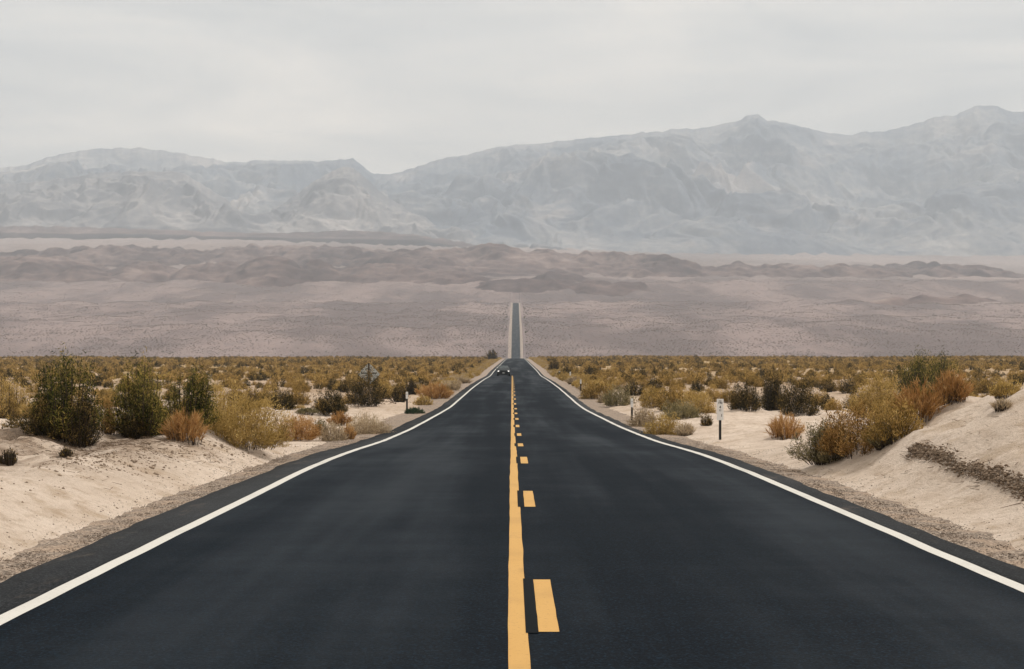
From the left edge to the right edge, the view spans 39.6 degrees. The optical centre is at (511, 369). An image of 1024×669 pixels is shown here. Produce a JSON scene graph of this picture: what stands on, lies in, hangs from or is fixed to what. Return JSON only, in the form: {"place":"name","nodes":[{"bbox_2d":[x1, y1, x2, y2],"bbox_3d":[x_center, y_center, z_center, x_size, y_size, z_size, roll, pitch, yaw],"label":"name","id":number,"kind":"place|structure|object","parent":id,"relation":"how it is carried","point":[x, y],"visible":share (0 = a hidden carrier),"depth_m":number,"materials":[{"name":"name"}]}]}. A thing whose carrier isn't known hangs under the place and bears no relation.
{"place":"outdoors","nodes":[
{"label":"outdoors","id":0,"kind":"place"},
{"bbox_2d":[0,225,474,247],"bbox_3d":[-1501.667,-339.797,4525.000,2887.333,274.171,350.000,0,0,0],"label":"hills","id":1,"kind":"structure","parent":0,"point":[339,236],"depth_m":4387.06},
{"bbox_2d":[0,167,566,249],"bbox_3d":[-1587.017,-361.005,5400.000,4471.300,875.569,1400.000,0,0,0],"label":"foothills","id":2,"kind":"structure","parent":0,"point":[347,198],"depth_m":5020.78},
{"bbox_2d":[0,303,1023,668],"bbox_3d":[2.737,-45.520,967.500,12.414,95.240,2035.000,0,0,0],"label":"road","id":3,"kind":"structure","parent":0,"point":[638,553],"depth_m":11.48,"materials":[{"name":"asphalt"}]},
{"bbox_2d":[0,360,504,624],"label":"edge line","id":4,"kind":"object","parent":3,"relation":"on","point":[7,616],"visible":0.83,"depth_m":13.32,"materials":[{"name":"white paint"}]},
{"bbox_2d":[0,308,512,614],"bbox_3d":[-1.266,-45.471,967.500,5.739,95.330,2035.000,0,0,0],"label":"road shoulder","id":5,"kind":"object","parent":3,"relation":"attached to","point":[19,589],"visible":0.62,"depth_m":14.70},
{"bbox_2d":[496,365,510,375],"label":"car","id":6,"kind":"object","parent":3,"relation":"on","point":[503,370],"visible":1,"depth_m":203.31,"materials":[{"name":"grey metal"}]},
{"bbox_2d":[508,376,530,668],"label":"line","id":7,"kind":"object","parent":3,"relation":"on","point":[518,651],"visible":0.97,"depth_m":11.13,"materials":[{"name":"yellow paint"}]},
{"bbox_2d":[517,490,523,506],"bbox_3d":[0.111,1.663,18.410,0.080,0.001,2.340,0,0,0],"label":"black paint patch","id":8,"kind":"object","parent":3,"relation":"on","point":[520,497],"visible":1,"depth_m":18.35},
{"bbox_2d":[523,491,534,506],"bbox_3d":[0.219,1.666,18.415,0.134,0.001,2.250,0,0,0],"label":"dash","id":9,"kind":"object","parent":3,"relation":"on","point":[529,501],"visible":1,"depth_m":18.24,"materials":[{"name":"yellow paint"}]},
{"bbox_2d":[523,578,537,632],"bbox_3d":[0.128,1.663,10.160,0.080,0.001,2.340,0,0,0],"label":"black paint patch","id":10,"kind":"object","parent":3,"relation":"on","point":[531,624],"visible":1,"depth_m":9.99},
{"bbox_2d":[533,579,558,631],"bbox_3d":[0.236,1.666,10.165,0.135,0.001,2.250,0,0,0],"label":"dash","id":11,"kind":"object","parent":3,"relation":"on","point":[546,612],"visible":1,"depth_m":10.00,"materials":[{"name":"yellow paint"}]},
{"bbox_2d":[518,303,1023,584],"bbox_3d":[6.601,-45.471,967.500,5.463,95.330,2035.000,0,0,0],"label":"road shoulder","id":12,"kind":"object","parent":3,"relation":"attached to","point":[1006,570],"visible":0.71,"depth_m":16.32,"materials":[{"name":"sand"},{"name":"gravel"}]},
{"bbox_2d":[525,359,1023,591],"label":"edge line","id":13,"kind":"object","parent":3,"relation":"on","point":[981,570],"visible":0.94,"depth_m":15.20,"materials":[{"name":"white paint"}]},
{"bbox_2d":[0,237,1023,561],"bbox_3d":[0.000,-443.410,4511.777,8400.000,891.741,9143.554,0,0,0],"label":"ground","id":14,"kind":"structure","parent":0,"point":[936,489],"depth_m":1404.03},
{"bbox_2d":[0,445,18,465],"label":"desert shrub","id":15,"kind":"object","parent":14,"relation":"on","point":[10,459],"visible":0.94,"depth_m":19.95,"materials":[{"name":"green plant"}]},
{"bbox_2d":[0,409,27,428],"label":"scrub bush","id":16,"kind":"object","parent":14,"relation":"on","point":[10,423],"visible":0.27,"depth_m":39.39,"materials":[{"name":"brown plant"}]},
{"bbox_2d":[0,374,31,418],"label":"desert shrub","id":17,"kind":"object","parent":14,"relation":"on","point":[9,400],"visible":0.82,"depth_m":61.17,"materials":[{"name":"yellow plant"}]},
{"bbox_2d":[17,400,35,417],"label":"dry grass tuft","id":18,"kind":"object","parent":14,"relation":"on","point":[24,408],"visible":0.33,"depth_m":60.68,"materials":[{"name":"yellow plant"}]},
{"bbox_2d":[18,396,72,440],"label":"desert shrub","id":19,"kind":"object","parent":14,"relation":"on","point":[35,425],"visible":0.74,"depth_m":23.54,"materials":[{"name":"green plant"}]},
{"bbox_2d":[58,445,73,457],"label":"desert shrub","id":20,"kind":"object","parent":14,"relation":"on","point":[65,452],"visible":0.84,"depth_m":21.64,"materials":[{"name":"green plant"}]},
{"bbox_2d":[23,341,109,441],"bbox_3d":[-7.557,0.355,24.079,1.488,1.712,1.542,0,0,35],"label":"desert shrub","id":21,"kind":"object","parent":14,"relation":"on","point":[51,395],"visible":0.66,"depth_m":23.86,"materials":[{"name":"green plant"}]},
{"bbox_2d":[60,379,106,447],"bbox_3d":[-7.160,0.722,23.676,0.826,1.198,0.754,0,0,0],"label":"desert shrub","id":22,"kind":"object","parent":14,"relation":"on","point":[78,435],"visible":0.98,"depth_m":23.60,"materials":[{"name":"green plant"}]},
{"bbox_2d":[92,394,119,434],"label":"brush bush","id":23,"kind":"object","parent":14,"relation":"on","point":[109,427],"visible":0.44,"depth_m":25.34,"materials":[{"name":"green plant"}]},
{"bbox_2d":[101,346,175,437],"bbox_3d":[-6.736,0.401,25.486,1.347,1.659,1.441,0,0,0],"label":"desert shrub","id":24,"kind":"object","parent":14,"relation":"on","point":[142,394],"visible":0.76,"depth_m":25.25,"materials":[{"name":"green plant"}]},
{"bbox_2d":[115,403,161,439],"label":"desert shrub","id":25,"kind":"object","parent":14,"relation":"on","point":[133,432],"visible":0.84,"depth_m":25.11,"materials":[{"name":"green plant"}]},
{"bbox_2d":[25,434,265,486],"bbox_3d":[-5.475,1.474,23.370,1.823,0.711,11.522,0,0,4],"label":"rubble","id":26,"kind":"object","parent":14,"relation":"on","point":[135,460],"visible":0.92,"depth_m":21.21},
{"bbox_2d":[158,401,177,434],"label":"desert shrub","id":27,"kind":"object","parent":14,"relation":"on","point":[168,403],"visible":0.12,"depth_m":25.85,"materials":[{"name":"green plant"}]},
{"bbox_2d":[157,405,215,444],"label":"dry grass tuft","id":28,"kind":"object","parent":14,"relation":"on","point":[190,428],"visible":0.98,"depth_m":24.94,"materials":[{"name":"orange plant"}]},
{"bbox_2d":[161,360,224,430],"bbox_3d":[-6.047,0.474,26.501,1.233,1.371,1.469,0,0,0],"label":"desert shrub","id":29,"kind":"object","parent":14,"relation":"on","point":[194,402],"visible":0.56,"depth_m":26.54,"materials":[{"name":"green plant"}]},
{"bbox_2d":[202,377,239,430],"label":"brush bush","id":30,"kind":"object","parent":14,"relation":"on","point":[222,395],"visible":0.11,"depth_m":29.05,"materials":[{"name":"green plant"}]},
{"bbox_2d":[239,385,261,401],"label":"brush bush","id":31,"kind":"object","parent":14,"relation":"on","point":[249,394],"visible":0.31,"depth_m":83.49,"materials":[{"name":"brown plant"}]},
{"bbox_2d":[203,377,298,450],"bbox_3d":[-5.199,0.853,27.767,2.009,1.408,2.090,0,0,29],"label":"brush bush","id":32,"kind":"object","parent":14,"relation":"on","point":[245,432],"visible":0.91,"depth_m":27.47,"materials":[{"name":"yellow plant"}]},
{"bbox_2d":[0,303,512,582],"bbox_3d":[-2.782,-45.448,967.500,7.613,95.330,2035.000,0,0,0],"label":"gravel verge","id":33,"kind":"structure","parent":14,"relation":"on","point":[51,545],"depth_m":17.99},
{"bbox_2d":[339,423,357,438],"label":"dry grass tuft","id":34,"kind":"object","parent":33,"relation":"on","point":[349,430],"visible":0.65,"depth_m":40.20,"materials":[{"name":"orange plant"}]},
{"bbox_2d":[343,408,395,434],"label":"brush bush","id":35,"kind":"object","parent":33,"relation":"on","point":[372,427],"visible":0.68,"depth_m":44.78,"materials":[{"name":"grey plant"}]},
{"bbox_2d":[404,406,424,413],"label":"mat plant","id":36,"kind":"object","parent":33,"relation":"on","point":[414,410],"visible":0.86,"depth_m":68.60,"materials":[{"name":"green plant"}]},
{"bbox_2d":[412,393,433,404],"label":"brush bush","id":37,"kind":"object","parent":33,"relation":"on","point":[420,401],"visible":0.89,"depth_m":83.58,"materials":[{"name":"yellow plant"}]},
{"bbox_2d":[267,383,297,409],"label":"brush bush","id":38,"kind":"object","parent":14,"relation":"on","point":[287,403],"visible":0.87,"depth_m":63.55,"materials":[{"name":"green plant"}]},
{"bbox_2d":[274,412,322,440],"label":"brush bush","id":39,"kind":"object","parent":14,"relation":"on","point":[304,431],"visible":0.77,"depth_m":39.51,"materials":[{"name":"orange plant"}]},
{"bbox_2d":[288,385,311,404],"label":"brush bush","id":40,"kind":"object","parent":14,"relation":"on","point":[300,400],"visible":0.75,"depth_m":83.69,"materials":[{"name":"yellow plant"}]},
{"bbox_2d":[291,380,310,391],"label":"scrub bush","id":41,"kind":"object","parent":14,"relation":"on","point":[302,386],"visible":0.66,"depth_m":108.70,"materials":[{"name":"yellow plant"}]},
{"bbox_2d":[294,407,317,414],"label":"mat plant","id":42,"kind":"object","parent":14,"relation":"on","point":[304,410],"visible":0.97,"depth_m":61.14,"materials":[{"name":"green plant"}]},
{"bbox_2d":[311,417,327,435],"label":"desert shrub","id":43,"kind":"object","parent":14,"relation":"on","point":[319,422],"visible":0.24,"depth_m":43.91,"materials":[{"name":"brown plant"}]},
{"bbox_2d":[309,383,346,415],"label":"brush bush","id":44,"kind":"object","parent":14,"relation":"on","point":[326,408],"visible":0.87,"depth_m":62.27,"materials":[{"name":"green plant"}]},
{"bbox_2d":[317,416,349,440],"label":"brush bush","id":45,"kind":"object","parent":14,"relation":"on","point":[334,435],"visible":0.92,"depth_m":39.41,"materials":[{"name":"grey plant"}]},
{"bbox_2d":[326,409,354,425],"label":"dry grass tuft","id":46,"kind":"object","parent":14,"relation":"on","point":[338,418],"visible":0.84,"depth_m":52.73,"materials":[{"name":"orange plant"}]},
{"bbox_2d":[337,379,351,391],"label":"brush bush","id":47,"kind":"object","parent":14,"relation":"on","point":[340,388],"visible":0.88,"depth_m":109.40,"materials":[{"name":"green plant"}]},
{"bbox_2d":[343,363,387,406],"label":"brush bush","id":48,"kind":"object","parent":14,"relation":"on","point":[361,399],"visible":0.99,"depth_m":80.99,"materials":[{"name":"green plant"}]},
{"bbox_2d":[358,363,378,397],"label":"warning sign","id":49,"kind":"object","parent":14,"relation":"on","point":[369,368],"visible":0.59,"depth_m":91.99,"materials":[{"name":"metal"}]},
{"bbox_2d":[373,379,396,398],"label":"brush bush","id":50,"kind":"object","parent":14,"relation":"on","point":[388,384],"visible":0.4,"depth_m":95.63,"materials":[{"name":"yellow plant"}]},
{"bbox_2d":[386,381,408,401],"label":"desert shrub","id":51,"kind":"object","parent":14,"relation":"on","point":[400,394],"visible":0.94,"depth_m":88.29,"materials":[{"name":"green plant"}]},
{"bbox_2d":[403,378,420,394],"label":"desert shrub","id":52,"kind":"object","parent":14,"relation":"on","point":[411,387],"visible":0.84,"depth_m":103.20,"materials":[{"name":"green plant"}]},
{"bbox_2d":[415,381,455,398],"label":"dry grass tuft","id":53,"kind":"object","parent":14,"relation":"on","point":[435,392],"visible":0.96,"depth_m":94.64,"materials":[{"name":"orange plant"}]},
{"bbox_2d":[440,379,460,390],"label":"dry grass tuft","id":54,"kind":"object","parent":14,"relation":"on","point":[454,386],"visible":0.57,"depth_m":113.13,"materials":[{"name":"plant"}]},
{"bbox_2d":[453,375,473,382],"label":"dry grass tuft","id":55,"kind":"object","parent":14,"relation":"on","point":[465,379],"visible":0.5,"depth_m":142.66,"materials":[{"name":"plant"}]},
{"bbox_2d":[484,350,497,358],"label":"desert shrub","id":56,"kind":"object","parent":14,"relation":"on","point":[492,354],"visible":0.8,"depth_m":502.52,"materials":[{"name":"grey plant"}]},
{"bbox_2d":[0,354,1023,387],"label":"scrub","id":57,"kind":"object","parent":14,"relation":"on","point":[740,367],"visible":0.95,"depth_m":254.46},
{"bbox_2d":[0,275,1023,358],"bbox_3d":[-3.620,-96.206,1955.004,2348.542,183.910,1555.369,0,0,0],"label":"scrub","id":58,"kind":"object","parent":14,"relation":"on","point":[472,325],"visible":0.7,"depth_m":1590.99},
{"bbox_2d":[0,436,1023,580],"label":"gravel","id":59,"kind":"structure","parent":14,"relation":"on","point":[697,444],"depth_m":17.47,"materials":[{"name":"gravel"}]},
{"bbox_2d":[3,406,1023,507],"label":"twig litter","id":60,"kind":"object","parent":14,"relation":"on","point":[73,447],"visible":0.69,"depth_m":22.34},
{"bbox_2d":[405,357,653,391],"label":"verge grass","id":61,"kind":"structure","parent":14,"relation":"on","point":[478,370],"depth_m":166.56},
{"bbox_2d":[548,358,559,369],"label":"desert shrub","id":62,"kind":"object","parent":14,"relation":"on","point":[553,364],"visible":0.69,"depth_m":232.36,"materials":[{"name":"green plant"}]},
{"bbox_2d":[583,363,596,374],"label":"brush bush","id":63,"kind":"object","parent":14,"relation":"on","point":[590,371],"visible":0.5,"depth_m":173.84,"materials":[{"name":"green plant"}]},
{"bbox_2d":[600,382,636,406],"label":"brush bush","id":64,"kind":"object","parent":14,"relation":"on","point":[608,400],"visible":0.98,"depth_m":80.35,"materials":[{"name":"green plant"}]},
{"bbox_2d":[623,378,645,395],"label":"brush bush","id":65,"kind":"object","parent":14,"relation":"on","point":[636,389],"visible":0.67,"depth_m":94.74,"materials":[{"name":"green plant"}]},
{"bbox_2d":[624,403,658,426],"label":"brush bush","id":66,"kind":"object","parent":14,"relation":"on","point":[639,423],"visible":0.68,"depth_m":51.92,"materials":[{"name":"grey plant"}]},
{"bbox_2d":[636,386,668,408],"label":"brush bush","id":67,"kind":"object","parent":14,"relation":"on","point":[648,400],"visible":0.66,"depth_m":72.90,"materials":[{"name":"yellow plant"}]},
{"bbox_2d":[639,410,682,434],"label":"brush bush","id":68,"kind":"object","parent":14,"relation":"on","point":[669,429],"visible":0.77,"depth_m":44.13,"materials":[{"name":"yellow plant"}]},
{"bbox_2d":[654,382,683,410],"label":"brush bush","id":69,"kind":"object","parent":14,"relation":"on","point":[669,395],"visible":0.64,"depth_m":66.05,"materials":[{"name":"yellow plant"}]},
{"bbox_2d":[658,397,704,419],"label":"brush bush","id":70,"kind":"object","parent":14,"relation":"on","point":[690,412],"visible":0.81,"depth_m":56.59,"materials":[{"name":"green plant"}]},
{"bbox_2d":[673,422,696,435],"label":"dry grass tuft","id":71,"kind":"object","parent":14,"relation":"on","point":[685,429],"visible":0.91,"depth_m":43.61,"materials":[{"name":"plant"}]},
{"bbox_2d":[677,374,692,383],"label":"scrub bush","id":72,"kind":"object","parent":14,"relation":"on","point":[688,380],"visible":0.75,"depth_m":123.69,"materials":[{"name":"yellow plant"}]},
{"bbox_2d":[675,387,696,401],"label":"scrub bush","id":73,"kind":"object","parent":14,"relation":"on","point":[685,392],"visible":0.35,"depth_m":83.12,"materials":[{"name":"yellow plant"}]},
{"bbox_2d":[687,376,704,391],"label":"brush bush","id":74,"kind":"object","parent":14,"relation":"on","point":[696,385],"visible":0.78,"depth_m":101.61,"materials":[{"name":"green plant"}]},
{"bbox_2d":[676,385,716,413],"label":"brush bush","id":75,"kind":"object","parent":14,"relation":"on","point":[702,404],"visible":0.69,"depth_m":59.73,"materials":[{"name":"yellow plant"}]},
{"bbox_2d":[700,413,712,425],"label":"brush bush","id":76,"kind":"object","parent":14,"relation":"on","point":[706,421],"visible":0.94,"depth_m":48.10,"materials":[{"name":"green plant"}]},
{"bbox_2d":[702,381,722,396],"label":"scrub bush","id":77,"kind":"object","parent":14,"relation":"on","point":[710,390],"visible":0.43,"depth_m":90.01,"materials":[{"name":"yellow plant"}]},
{"bbox_2d":[709,389,722,401],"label":"scrub bush","id":78,"kind":"object","parent":14,"relation":"on","point":[716,397],"visible":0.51,"depth_m":84.17,"materials":[{"name":"yellow plant"}]},
{"bbox_2d":[711,377,733,388],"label":"scrub bush","id":79,"kind":"object","parent":14,"relation":"on","point":[721,384],"visible":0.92,"depth_m":110.18,"materials":[{"name":"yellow plant"}]},
{"bbox_2d":[719,386,736,402],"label":"scrub bush","id":80,"kind":"object","parent":14,"relation":"on","point":[725,397],"visible":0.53,"depth_m":79.95,"materials":[{"name":"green plant"}]},
{"bbox_2d":[726,374,764,411],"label":"brush bush","id":81,"kind":"object","parent":14,"relation":"on","point":[746,403],"visible":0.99,"depth_m":63.78,"materials":[{"name":"green plant"}]},
{"bbox_2d":[519,303,1023,567],"bbox_3d":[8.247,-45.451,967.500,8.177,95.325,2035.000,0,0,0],"label":"gravel verge","id":82,"kind":"structure","parent":14,"relation":"on","point":[622,417],"depth_m":18.99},
{"bbox_2d":[577,378,615,398],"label":"brush bush","id":83,"kind":"object","parent":82,"relation":"on","point":[590,390],"visible":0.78,"depth_m":93.86,"materials":[{"name":"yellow plant"}]},
{"bbox_2d":[717,399,723,439],"bbox_3d":[5.750,1.494,39.300,0.189,1.366,0.048,0,0,-2],"label":"mile marker","id":84,"kind":"object","parent":82,"relation":"on","point":[720,409],"visible":0.97,"depth_m":39.29,"materials":[{"name":"white metal"}]},
{"bbox_2d":[759,370,786,410],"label":"desert shrub","id":85,"kind":"object","parent":14,"relation":"on","point":[770,401],"visible":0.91,"depth_m":66.43,"materials":[{"name":"green plant"}]},
{"bbox_2d":[764,410,804,439],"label":"dry grass tuft","id":86,"kind":"object","parent":14,"relation":"on","point":[778,428],"visible":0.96,"depth_m":36.20,"materials":[{"name":"orange plant"}]},
{"bbox_2d":[776,370,822,416],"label":"brush bush","id":87,"kind":"object","parent":14,"relation":"on","point":[798,406],"visible":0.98,"depth_m":58.95,"materials":[{"name":"green plant"}]},
{"bbox_2d":[786,419,853,464],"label":"desert shrub","id":88,"kind":"object","parent":14,"relation":"on","point":[816,457],"visible":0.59,"depth_m":24.19,"materials":[{"name":"brown plant"}]},
{"bbox_2d":[810,389,829,405],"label":"scrub bush","id":89,"kind":"object","parent":14,"relation":"on","point":[819,397],"visible":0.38,"depth_m":76.02,"materials":[{"name":"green plant"}]},
{"bbox_2d":[818,393,834,409],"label":"brush bush","id":90,"kind":"object","parent":14,"relation":"on","point":[825,401],"visible":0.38,"depth_m":68.25,"materials":[{"name":"green plant"}]},
{"bbox_2d":[817,377,836,391],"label":"brush bush","id":91,"kind":"object","parent":14,"relation":"on","point":[828,386],"visible":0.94,"depth_m":103.10,"materials":[{"name":"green plant"}]},
{"bbox_2d":[823,397,842,410],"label":"scrub bush","id":92,"kind":"object","parent":14,"relation":"on","point":[830,405],"visible":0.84,"depth_m":65.29,"materials":[{"name":"yellow plant"}]},
{"bbox_2d":[838,373,858,393],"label":"brush bush","id":93,"kind":"object","parent":14,"relation":"on","point":[847,386],"visible":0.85,"depth_m":99.88,"materials":[{"name":"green plant"}]},
{"bbox_2d":[810,397,889,458],"bbox_3d":[5.763,0.943,23.744,1.561,1.055,1.651,0,0,0],"label":"brush bush","id":94,"kind":"object","parent":14,"relation":"on","point":[831,436],"visible":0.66,"depth_m":23.63,"materials":[{"name":"brown plant"}]},
{"bbox_2d":[840,395,864,408],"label":"scrub bush","id":95,"kind":"object","parent":14,"relation":"on","point":[848,404],"visible":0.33,"depth_m":68.63,"materials":[{"name":"yellow plant"}]},
{"bbox_2d":[846,364,911,416],"bbox_3d":[14.363,0.842,55.498,2.972,2.134,2.677,0,0,0],"label":"brush bush","id":96,"kind":"object","parent":14,"relation":"on","point":[878,392],"visible":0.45,"depth_m":55.20,"materials":[{"name":"yellow plant"}]},
{"bbox_2d":[867,421,897,449],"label":"desert shrub","id":97,"kind":"object","parent":14,"relation":"on","point":[874,444],"visible":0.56,"depth_m":22.82,"materials":[{"name":"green plant"}]},
{"bbox_2d":[855,389,928,445],"bbox_3d":[6.155,0.759,22.955,1.299,0.925,1.168,0,0,0],"label":"brush bush","id":98,"kind":"object","parent":14,"relation":"on","point":[895,420],"visible":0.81,"depth_m":22.76,"materials":[{"name":"yellow plant"}]},
{"bbox_2d":[887,375,948,421],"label":"dry grass tuft","id":99,"kind":"object","parent":14,"relation":"on","point":[930,405],"visible":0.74,"depth_m":23.84,"materials":[{"name":"orange plant"}]},
{"bbox_2d":[887,345,965,398],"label":"desert shrub","id":100,"kind":"object","parent":14,"relation":"on","point":[918,372],"visible":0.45,"depth_m":82.28,"materials":[{"name":"green plant"}]},
{"bbox_2d":[927,368,975,404],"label":"dry grass tuft","id":101,"kind":"object","parent":14,"relation":"on","point":[952,389],"visible":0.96,"depth_m":24.07,"materials":[{"name":"orange plant"}]},
{"bbox_2d":[905,442,1023,500],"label":"debris","id":102,"kind":"object","parent":14,"relation":"on","point":[975,467],"visible":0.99,"depth_m":18.29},
{"bbox_2d":[971,375,993,392],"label":"brush bush","id":103,"kind":"object","parent":14,"relation":"on","point":[981,387],"visible":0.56,"depth_m":99.22,"materials":[{"name":"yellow plant"}]},
{"bbox_2d":[990,396,1012,412],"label":"dry grass tuft","id":104,"kind":"object","parent":14,"relation":"on","point":[1000,406],"visible":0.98,"depth_m":20.69,"materials":[{"name":"plant"}]},
{"bbox_2d":[986,377,1023,398],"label":"brush bush","id":105,"kind":"object","parent":14,"relation":"on","point":[997,391],"visible":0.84,"depth_m":21.67,"materials":[{"name":"yellow plant"}]},
{"bbox_2d":[0,105,1023,256],"bbox_3d":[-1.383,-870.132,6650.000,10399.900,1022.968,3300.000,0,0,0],"label":"mountains","id":106,"kind":"structure","parent":0,"point":[945,185],"depth_m":5901.44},
{"bbox_2d":[0,243,1023,305],"bbox_3d":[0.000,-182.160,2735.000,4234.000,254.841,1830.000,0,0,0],"label":"hills","id":107,"kind":"structure","parent":0,"point":[253,265],"depth_m":2775.58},
{"bbox_2d":[0,0,1023,173],"label":"sky","id":108,"kind":"structure","parent":0,"point":[388,86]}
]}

